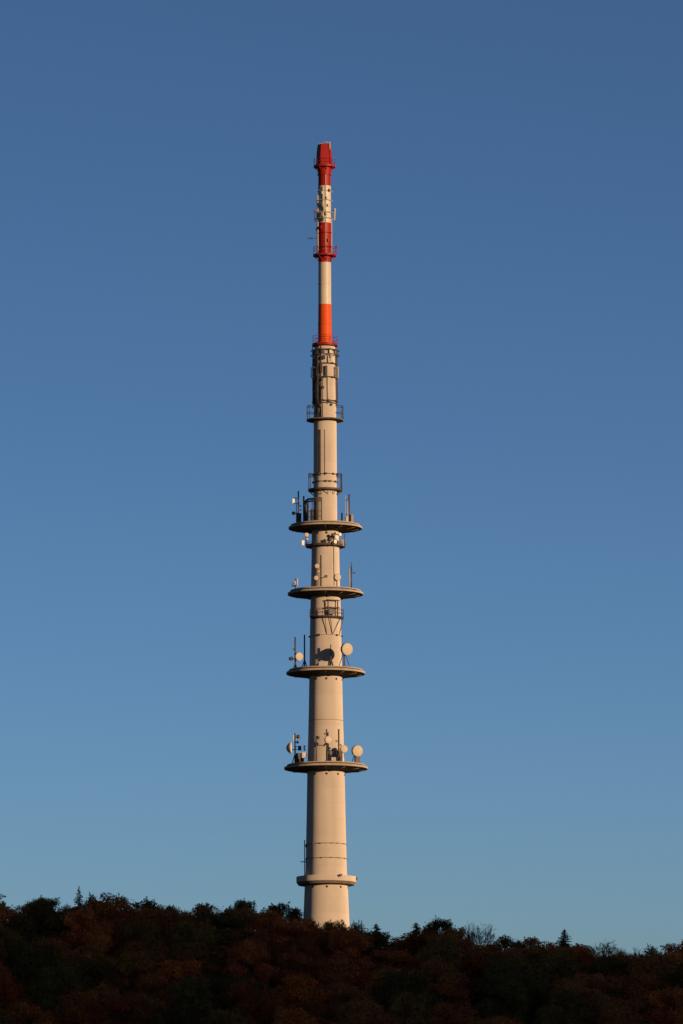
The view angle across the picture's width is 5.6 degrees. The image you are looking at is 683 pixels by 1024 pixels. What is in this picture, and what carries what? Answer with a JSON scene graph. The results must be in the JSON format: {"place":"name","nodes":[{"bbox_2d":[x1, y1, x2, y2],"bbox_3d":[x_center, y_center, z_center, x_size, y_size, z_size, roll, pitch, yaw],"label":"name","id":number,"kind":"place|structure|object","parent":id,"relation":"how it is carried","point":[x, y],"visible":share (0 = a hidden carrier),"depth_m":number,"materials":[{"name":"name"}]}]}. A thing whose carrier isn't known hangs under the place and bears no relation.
{"place":"outdoors","nodes":[
{"label":"outdoors","id":0,"kind":"place"},
{"bbox_2d":[0,958,647,1023],"bbox_3d":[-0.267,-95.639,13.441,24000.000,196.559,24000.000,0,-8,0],"label":"hillside terrain","id":1,"kind":"structure","parent":0,"point":[272,984],"depth_m":1132.79,"materials":[{"name":"plant"}]},
{"bbox_2d":[0,894,16,959],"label":"broadleaf tree","id":2,"kind":"object","parent":1,"relation":"on","point":[4,916],"visible":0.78,"depth_m":1128.59,"materials":[{"name":"brown plant"}]},
{"bbox_2d":[0,961,27,1023],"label":"broadleaf tree","id":3,"kind":"object","parent":1,"relation":"on","point":[7,989],"visible":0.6,"depth_m":1098.33,"materials":[{"name":"orange plant"}]},
{"bbox_2d":[3,910,32,966],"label":"broadleaf tree","id":4,"kind":"object","parent":1,"relation":"on","point":[12,921],"visible":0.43,"depth_m":1134.76,"materials":[{"name":"orange plant"}]},
{"bbox_2d":[1,998,58,1023],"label":"broadleaf tree","id":5,"kind":"object","parent":1,"relation":"on","point":[23,1012],"visible":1,"depth_m":1086.33,"materials":[{"name":"orange plant"}]},
{"bbox_2d":[8,905,55,941],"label":"broadleaf tree","id":6,"kind":"object","parent":1,"relation":"on","point":[26,909],"visible":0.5,"depth_m":1135.98,"materials":[{"name":"orange plant"}]},
{"bbox_2d":[8,938,64,1022],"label":"broadleaf tree","id":7,"kind":"object","parent":1,"relation":"on","point":[27,952],"visible":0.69,"depth_m":1108.09,"materials":[{"name":"green plant"}]},
{"bbox_2d":[18,895,60,919],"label":"broadleaf tree","id":8,"kind":"object","parent":1,"relation":"on","point":[55,901],"visible":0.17,"depth_m":1142.33,"materials":[{"name":"green plant"}]},
{"bbox_2d":[10,897,77,956],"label":"broadleaf tree","id":9,"kind":"object","parent":1,"relation":"on","point":[50,916],"visible":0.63,"depth_m":1127.06,"materials":[{"name":"green plant"}]},
{"bbox_2d":[10,935,77,985],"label":"broadleaf tree","id":10,"kind":"object","parent":1,"relation":"on","point":[55,943],"visible":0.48,"depth_m":1115.88,"materials":[{"name":"brown plant"}]},
{"bbox_2d":[21,960,86,1020],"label":"broadleaf tree","id":11,"kind":"object","parent":1,"relation":"on","point":[67,982],"visible":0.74,"depth_m":1097.77,"materials":[{"name":"green plant"}]},
{"bbox_2d":[46,986,110,1023],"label":"broadleaf tree","id":12,"kind":"object","parent":1,"relation":"on","point":[75,1013],"visible":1,"depth_m":1087.36,"materials":[{"name":"orange plant"}]},
{"bbox_2d":[73,888,83,909],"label":"conifer tree","id":13,"kind":"object","parent":1,"relation":"on","point":[77,902],"visible":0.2,"depth_m":1146.24,"materials":[{"name":"green plant"}]},
{"bbox_2d":[57,906,115,962],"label":"broadleaf tree","id":14,"kind":"object","parent":1,"relation":"on","point":[83,925],"visible":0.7,"depth_m":1124.24,"materials":[{"name":"orange plant"}]},
{"bbox_2d":[60,900,126,955],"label":"broadleaf tree","id":15,"kind":"object","parent":1,"relation":"on","point":[97,908],"visible":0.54,"depth_m":1133.50,"materials":[{"name":"orange plant"}]},
{"bbox_2d":[68,941,119,987],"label":"broadleaf tree","id":16,"kind":"object","parent":1,"relation":"on","point":[89,951],"visible":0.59,"depth_m":1115.27,"materials":[{"name":"brown plant"}]},
{"bbox_2d":[70,957,119,999],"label":"broadleaf tree","id":17,"kind":"object","parent":1,"relation":"on","point":[104,970],"visible":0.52,"depth_m":1105.60,"materials":[{"name":"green plant"}]},
{"bbox_2d":[76,981,120,1023],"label":"broadleaf tree","id":18,"kind":"object","parent":1,"relation":"on","point":[102,992],"visible":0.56,"depth_m":1098.84,"materials":[{"name":"brown plant"}]},
{"bbox_2d":[99,892,135,924],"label":"broadleaf tree","id":19,"kind":"object","parent":1,"relation":"on","point":[120,901],"visible":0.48,"depth_m":1142.70,"materials":[{"name":"brown plant"}]},
{"bbox_2d":[95,902,142,972],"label":"broadleaf tree","id":20,"kind":"object","parent":1,"relation":"on","point":[123,913],"visible":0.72,"depth_m":1133.68,"materials":[{"name":"orange plant"}]},
{"bbox_2d":[122,905,160,945],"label":"broadleaf tree","id":21,"kind":"object","parent":1,"relation":"on","point":[142,912],"visible":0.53,"depth_m":1136.45,"materials":[{"name":"orange plant"}]},
{"bbox_2d":[123,896,164,930],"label":"broadleaf tree","id":22,"kind":"object","parent":1,"relation":"on","point":[147,904],"visible":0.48,"depth_m":1141.75,"materials":[{"name":"green plant"}]},
{"bbox_2d":[131,904,188,969],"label":"broadleaf tree","id":23,"kind":"object","parent":1,"relation":"on","point":[167,914],"visible":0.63,"depth_m":1133.38,"materials":[{"name":"brown plant"}]},
{"bbox_2d":[139,957,218,1016],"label":"broadleaf tree","id":24,"kind":"object","parent":1,"relation":"on","point":[175,972],"visible":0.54,"depth_m":1105.79,"materials":[{"name":"orange plant"}]},
{"bbox_2d":[163,973,215,1023],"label":"broadleaf tree","id":25,"kind":"object","parent":1,"relation":"on","point":[192,988],"visible":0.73,"depth_m":1096.54,"materials":[{"name":"green plant"}]},
{"bbox_2d":[155,912,224,952],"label":"broadleaf tree","id":26,"kind":"object","parent":1,"relation":"on","point":[187,917],"visible":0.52,"depth_m":1134.33,"materials":[{"name":"brown plant"}]},
{"bbox_2d":[165,946,222,1007],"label":"broadleaf tree","id":27,"kind":"object","parent":1,"relation":"on","point":[206,965],"visible":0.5,"depth_m":1114.48,"materials":[{"name":"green plant"}]},
{"bbox_2d":[159,918,230,978],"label":"broadleaf tree","id":28,"kind":"object","parent":1,"relation":"on","point":[202,938],"visible":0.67,"depth_m":1125.65,"materials":[{"name":"green plant"}]},
{"bbox_2d":[187,902,222,949],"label":"broadleaf tree","id":29,"kind":"object","parent":1,"relation":"on","point":[201,908],"visible":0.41,"depth_m":1138.80,"materials":[{"name":"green plant"}]},
{"bbox_2d":[198,910,249,975],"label":"broadleaf tree","id":30,"kind":"object","parent":1,"relation":"on","point":[222,921],"visible":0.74,"depth_m":1132.62,"materials":[{"name":"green plant"}]},
{"bbox_2d":[193,1006,254,1023],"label":"broadleaf tree","id":31,"kind":"object","parent":1,"relation":"on","point":[218,1017],"visible":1,"depth_m":1085.55,"materials":[{"name":"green plant"}]},
{"bbox_2d":[207,974,270,1014],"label":"broadleaf tree","id":32,"kind":"object","parent":1,"relation":"on","point":[219,984],"visible":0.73,"depth_m":1104.09,"materials":[{"name":"green plant"}]},
{"bbox_2d":[221,899,256,928],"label":"broadleaf tree","id":33,"kind":"object","parent":1,"relation":"on","point":[241,904],"visible":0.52,"depth_m":1143.62,"materials":[{"name":"green plant"}]},
{"bbox_2d":[222,906,271,968],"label":"broadleaf tree","id":34,"kind":"object","parent":1,"relation":"on","point":[243,930],"visible":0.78,"depth_m":1134.89,"materials":[{"name":"brown plant"}]},
{"bbox_2d":[220,977,275,1023],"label":"broadleaf tree","id":35,"kind":"object","parent":1,"relation":"on","point":[244,992],"visible":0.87,"depth_m":1097.39,"materials":[{"name":"orange plant"}]},
{"bbox_2d":[221,937,278,1000],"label":"broadleaf tree","id":36,"kind":"object","parent":1,"relation":"on","point":[248,953],"visible":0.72,"depth_m":1115.82,"materials":[{"name":"orange plant"}]},
{"bbox_2d":[217,935,282,982],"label":"broadleaf tree","id":37,"kind":"object","parent":1,"relation":"on","point":[257,942],"visible":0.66,"depth_m":1125.70,"materials":[{"name":"orange plant"}]},
{"bbox_2d":[245,908,299,981],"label":"broadleaf tree","id":38,"kind":"object","parent":1,"relation":"on","point":[269,929],"visible":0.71,"depth_m":1134.45,"materials":[{"name":"orange plant"}]},
{"bbox_2d":[257,902,305,934],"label":"broadleaf tree","id":39,"kind":"object","parent":1,"relation":"on","point":[296,912],"visible":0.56,"depth_m":1144.11,"materials":[{"name":"green plant"}]},
{"bbox_2d":[264,916,326,969],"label":"broadleaf tree","id":40,"kind":"object","parent":1,"relation":"on","point":[295,926],"visible":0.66,"depth_m":1132.37,"materials":[{"name":"orange plant"}]},
{"bbox_2d":[268,951,325,1008],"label":"broadleaf tree","id":41,"kind":"object","parent":1,"relation":"on","point":[295,967],"visible":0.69,"depth_m":1116.05,"materials":[{"name":"orange plant"}]},
{"bbox_2d":[270,935,326,988],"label":"broadleaf tree","id":42,"kind":"object","parent":1,"relation":"on","point":[297,945],"visible":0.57,"depth_m":1126.47,"materials":[{"name":"orange plant"}]},
{"bbox_2d":[271,1005,325,1023],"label":"broadleaf tree","id":43,"kind":"object","parent":1,"relation":"on","point":[295,1016],"visible":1,"depth_m":1087.35,"materials":[{"name":"orange plant"}]},
{"bbox_2d":[267,974,334,1023],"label":"broadleaf tree","id":44,"kind":"object","parent":1,"relation":"on","point":[302,990],"visible":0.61,"depth_m":1105.56,"materials":[{"name":"orange plant"}]},
{"bbox_2d":[285,999,339,1023],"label":"broadleaf tree","id":45,"kind":"object","parent":1,"relation":"on","point":[313,1008],"visible":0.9,"depth_m":1096.31,"materials":[{"name":"orange plant"}]},
{"bbox_2d":[298,926,345,977],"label":"broadleaf tree","id":46,"kind":"object","parent":1,"relation":"on","point":[322,934],"visible":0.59,"depth_m":1133.52,"materials":[{"name":"orange plant"}]},
{"bbox_2d":[284,142,367,929],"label":"telecom tower","id":47,"kind":"structure","parent":1,"relation":"on","point":[323,883],"depth_m":1166.03,"materials":[{"name":"concrete"}]},
{"bbox_2d":[293,637,296,667],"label":"antenna mast","id":48,"kind":"object","parent":47,"relation":"attached to","point":[295,665],"visible":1,"depth_m":1167.88,"materials":[{"name":"metal"}]},
{"bbox_2d":[292,733,297,762],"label":"antenna mast","id":49,"kind":"object","parent":47,"relation":"on","point":[294,758],"visible":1,"depth_m":1165.36,"materials":[{"name":"metal"}]},
{"bbox_2d":[304,497,321,520],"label":"equipment cage","id":50,"kind":"object","parent":47,"relation":"on","point":[313,514],"visible":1,"depth_m":1169.23,"materials":[{"name":"metal"}]},
{"bbox_2d":[336,729,340,760],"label":"antenna mast","id":51,"kind":"object","parent":47,"relation":"on","point":[338,756],"visible":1,"depth_m":1161.20,"materials":[{"name":"metal"}]},
{"bbox_2d":[339,643,352,666],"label":"dish antenna","id":52,"kind":"object","parent":47,"relation":"on","point":[346,648],"visible":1,"depth_m":1162.45,"materials":[{"name":"grey plastic"}]},
{"bbox_2d":[347,494,349,521],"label":"antenna mast","id":53,"kind":"object","parent":47,"relation":"on","point":[348,507],"visible":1,"depth_m":1170.38,"materials":[{"name":"metal"}]},
{"bbox_2d":[351,745,362,761],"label":"dish antenna","id":54,"kind":"object","parent":47,"relation":"on","point":[356,750],"visible":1,"depth_m":1164.17,"materials":[{"name":"grey plastic"}]},
{"bbox_2d":[317,919,348,935],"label":"broadleaf tree","id":55,"kind":"object","parent":1,"relation":"on","point":[327,926],"visible":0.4,"depth_m":1140.25,"materials":[{"name":"green plant"}]},
{"bbox_2d":[313,928,369,962],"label":"broadleaf tree","id":56,"kind":"object","parent":1,"relation":"on","point":[325,954],"visible":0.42,"depth_m":1133.93,"materials":[{"name":"brown plant"}]},
{"bbox_2d":[311,955,380,1008],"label":"broadleaf tree","id":57,"kind":"object","parent":1,"relation":"on","point":[333,971],"visible":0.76,"depth_m":1115.59,"materials":[{"name":"orange plant"}]},
{"bbox_2d":[321,979,372,1022],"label":"broadleaf tree","id":58,"kind":"object","parent":1,"relation":"on","point":[338,1005],"visible":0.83,"depth_m":1106.57,"materials":[{"name":"brown plant"}]},
{"bbox_2d":[326,924,377,985],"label":"broadleaf tree","id":59,"kind":"object","parent":1,"relation":"on","point":[349,938],"visible":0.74,"depth_m":1126.65,"materials":[{"name":"orange plant"}]},
{"bbox_2d":[340,920,365,932],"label":"broadleaf tree","id":60,"kind":"object","parent":1,"relation":"on","point":[353,925],"visible":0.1,"depth_m":1142.22,"materials":[{"name":"green plant"}]},
{"bbox_2d":[334,999,395,1023],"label":"broadleaf tree","id":61,"kind":"object","parent":1,"relation":"on","point":[371,1010],"visible":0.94,"depth_m":1097.30,"materials":[{"name":"brown plant"}]},
{"bbox_2d":[350,928,391,979],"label":"broadleaf tree","id":62,"kind":"object","parent":1,"relation":"on","point":[381,939],"visible":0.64,"depth_m":1133.17,"materials":[{"name":"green plant"}]},
{"bbox_2d":[357,966,411,1012],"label":"broadleaf tree","id":63,"kind":"object","parent":1,"relation":"on","point":[381,977],"visible":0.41,"depth_m":1114.36,"materials":[{"name":"brown plant"}]},
{"bbox_2d":[365,948,423,978],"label":"broadleaf tree","id":64,"kind":"object","parent":1,"relation":"on","point":[401,957],"visible":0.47,"depth_m":1125.09,"materials":[{"name":"orange plant"}]},
{"bbox_2d":[371,944,422,972],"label":"broadleaf tree","id":65,"kind":"object","parent":1,"relation":"on","point":[396,948],"visible":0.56,"depth_m":1133.23,"materials":[{"name":"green plant"}]},
{"bbox_2d":[374,968,447,1023],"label":"broadleaf tree","id":66,"kind":"object","parent":1,"relation":"on","point":[400,983],"visible":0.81,"depth_m":1105.84,"materials":[{"name":"green plant"}]},
{"bbox_2d":[386,990,438,1023],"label":"broadleaf tree","id":67,"kind":"object","parent":1,"relation":"on","point":[408,1004],"visible":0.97,"depth_m":1097.20,"materials":[{"name":"green plant"}]},
{"bbox_2d":[405,923,421,951],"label":"conifer tree","id":68,"kind":"object","parent":1,"relation":"on","point":[417,928],"visible":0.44,"depth_m":1142.36,"materials":[{"name":"green plant"}]},
{"bbox_2d":[386,928,454,970],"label":"broadleaf tree","id":69,"kind":"object","parent":1,"relation":"on","point":[414,940],"visible":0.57,"depth_m":1134.92,"materials":[{"name":"orange plant"}]},
{"bbox_2d":[422,915,452,935],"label":"broadleaf tree","id":70,"kind":"object","parent":1,"relation":"on","point":[443,924],"visible":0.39,"depth_m":1140.89,"materials":[{"name":"green plant"}]},
{"bbox_2d":[413,931,467,985],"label":"broadleaf tree","id":71,"kind":"object","parent":1,"relation":"on","point":[448,951],"visible":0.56,"depth_m":1127.20,"materials":[{"name":"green plant"}]},
{"bbox_2d":[406,957,474,1007],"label":"broadleaf tree","id":72,"kind":"object","parent":1,"relation":"on","point":[437,969],"visible":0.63,"depth_m":1114.61,"materials":[{"name":"brown plant"}]},
{"bbox_2d":[420,981,467,1023],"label":"broadleaf tree","id":73,"kind":"object","parent":1,"relation":"on","point":[447,988],"visible":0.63,"depth_m":1107.11,"materials":[{"name":"orange plant"}]},
{"bbox_2d":[415,932,476,981],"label":"broadleaf tree","id":74,"kind":"object","parent":1,"relation":"on","point":[462,939],"visible":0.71,"depth_m":1134.43,"materials":[{"name":"orange plant"}]},
{"bbox_2d":[421,1000,482,1023],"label":"broadleaf tree","id":75,"kind":"object","parent":1,"relation":"on","point":[446,1014],"visible":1,"depth_m":1096.26,"materials":[{"name":"orange plant"}]},
{"bbox_2d":[445,925,465,939],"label":"broadleaf tree","id":76,"kind":"object","parent":1,"relation":"on","point":[461,933],"visible":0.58,"depth_m":1138.89,"materials":[{"name":"brown plant"}]},
{"bbox_2d":[464,921,495,950],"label":"bare tree","id":77,"kind":"object","parent":1,"relation":"on","point":[470,935],"visible":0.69,"depth_m":1148.99,"materials":[{"name":"brown plant"}]},
{"bbox_2d":[455,940,509,1003],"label":"broadleaf tree","id":78,"kind":"object","parent":1,"relation":"on","point":[471,972],"visible":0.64,"depth_m":1131.73,"materials":[{"name":"orange plant"}]},
{"bbox_2d":[470,1015,512,1023],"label":"broadleaf tree","id":79,"kind":"object","parent":1,"relation":"on","point":[492,1020],"visible":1,"depth_m":1086.25,"materials":[{"name":"brown plant"}]},
{"bbox_2d":[469,952,515,988],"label":"broadleaf tree","id":80,"kind":"object","parent":1,"relation":"on","point":[475,967],"visible":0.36,"depth_m":1131.11,"materials":[{"name":"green plant"}]},
{"bbox_2d":[480,942,505,975],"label":"broadleaf tree","id":81,"kind":"object","parent":1,"relation":"on","point":[494,945],"visible":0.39,"depth_m":1136.96,"materials":[{"name":"brown plant"}]},
{"bbox_2d":[471,972,531,1023],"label":"broadleaf tree","id":82,"kind":"object","parent":1,"relation":"on","point":[499,985],"visible":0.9,"depth_m":1106.77,"materials":[{"name":"green plant"}]},
{"bbox_2d":[483,1013,524,1023],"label":"broadleaf tree","id":83,"kind":"object","parent":1,"relation":"on","point":[504,1018],"visible":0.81,"depth_m":1094.73,"materials":[{"name":"orange plant"}]},
{"bbox_2d":[490,935,523,954],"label":"broadleaf tree","id":84,"kind":"object","parent":1,"relation":"on","point":[506,942],"visible":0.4,"depth_m":1140.92,"materials":[{"name":"green plant"}]},
{"bbox_2d":[513,935,546,955],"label":"broadleaf tree","id":85,"kind":"object","parent":1,"relation":"on","point":[532,941],"visible":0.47,"depth_m":1140.32,"materials":[{"name":"brown plant"}]},
{"bbox_2d":[535,941,562,953],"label":"broadleaf tree","id":86,"kind":"object","parent":1,"relation":"on","point":[549,947],"visible":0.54,"depth_m":1138.45,"materials":[{"name":"orange plant"}]},
{"bbox_2d":[554,930,571,949],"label":"conifer tree","id":87,"kind":"object","parent":1,"relation":"on","point":[563,942],"visible":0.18,"depth_m":1149.21,"materials":[{"name":"green plant"}]},
{"bbox_2d":[547,943,596,987],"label":"broadleaf tree","id":88,"kind":"object","parent":1,"relation":"on","point":[583,954],"visible":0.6,"depth_m":1133.83,"materials":[{"name":"orange plant"}]},
{"bbox_2d":[551,970,616,1023],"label":"broadleaf tree","id":89,"kind":"object","parent":1,"relation":"on","point":[596,993],"visible":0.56,"depth_m":1116.97,"materials":[{"name":"brown plant"}]},
{"bbox_2d":[581,952,624,990],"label":"broadleaf tree","id":90,"kind":"object","parent":1,"relation":"on","point":[595,959],"visible":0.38,"depth_m":1133.22,"materials":[{"name":"orange plant"}]},
{"bbox_2d":[583,951,629,1002],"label":"broadleaf tree","id":91,"kind":"object","parent":1,"relation":"on","point":[607,964],"visible":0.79,"depth_m":1125.80,"materials":[{"name":"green plant"}]},
{"bbox_2d":[591,941,623,956],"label":"bare tree","id":92,"kind":"object","parent":1,"relation":"on","point":[610,952],"visible":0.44,"depth_m":1152.81,"materials":[{"name":"brown plant"}]},
{"bbox_2d":[606,950,631,974],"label":"broadleaf tree","id":93,"kind":"object","parent":1,"relation":"on","point":[620,953],"visible":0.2,"depth_m":1139.04,"materials":[{"name":"orange plant"}]},
{"bbox_2d":[615,953,679,997],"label":"broadleaf tree","id":94,"kind":"object","parent":1,"relation":"on","point":[658,957],"visible":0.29,"depth_m":1132.48,"materials":[{"name":"brown plant"}]},
{"bbox_2d":[639,943,661,955],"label":"broadleaf tree","id":95,"kind":"object","parent":1,"relation":"on","point":[651,950],"visible":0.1,"depth_m":1143.54,"materials":[{"name":"green plant"}]},
{"bbox_2d":[623,954,682,1010],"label":"broadleaf tree","id":96,"kind":"object","parent":1,"relation":"on","point":[648,967],"visible":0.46,"depth_m":1125.07,"materials":[{"name":"brown plant"}]},
{"bbox_2d":[642,983,682,1023],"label":"broadleaf tree","id":97,"kind":"object","parent":1,"relation":"on","point":[669,1000],"visible":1,"depth_m":1103.37,"materials":[{"name":"orange plant"}]},
{"bbox_2d":[651,939,682,964],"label":"broadleaf tree","id":98,"kind":"object","parent":1,"relation":"on","point":[670,948],"visible":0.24,"depth_m":1141.08,"materials":[{"name":"orange plant"}]},
{"bbox_2d":[653,960,682,1023],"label":"broadleaf tree","id":99,"kind":"object","parent":1,"relation":"on","point":[673,983],"visible":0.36,"depth_m":1117.49,"materials":[{"name":"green plant"}]},
{"bbox_2d":[658,949,682,978],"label":"broadleaf tree","id":100,"kind":"object","parent":1,"relation":"on","point":[676,955],"visible":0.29,"depth_m":1134.28,"materials":[{"name":"orange plant"}]},
{"bbox_2d":[0,0,682,958],"label":"sky","id":101,"kind":"structure","parent":0,"point":[507,175],"materials":[{"name":"blue"}]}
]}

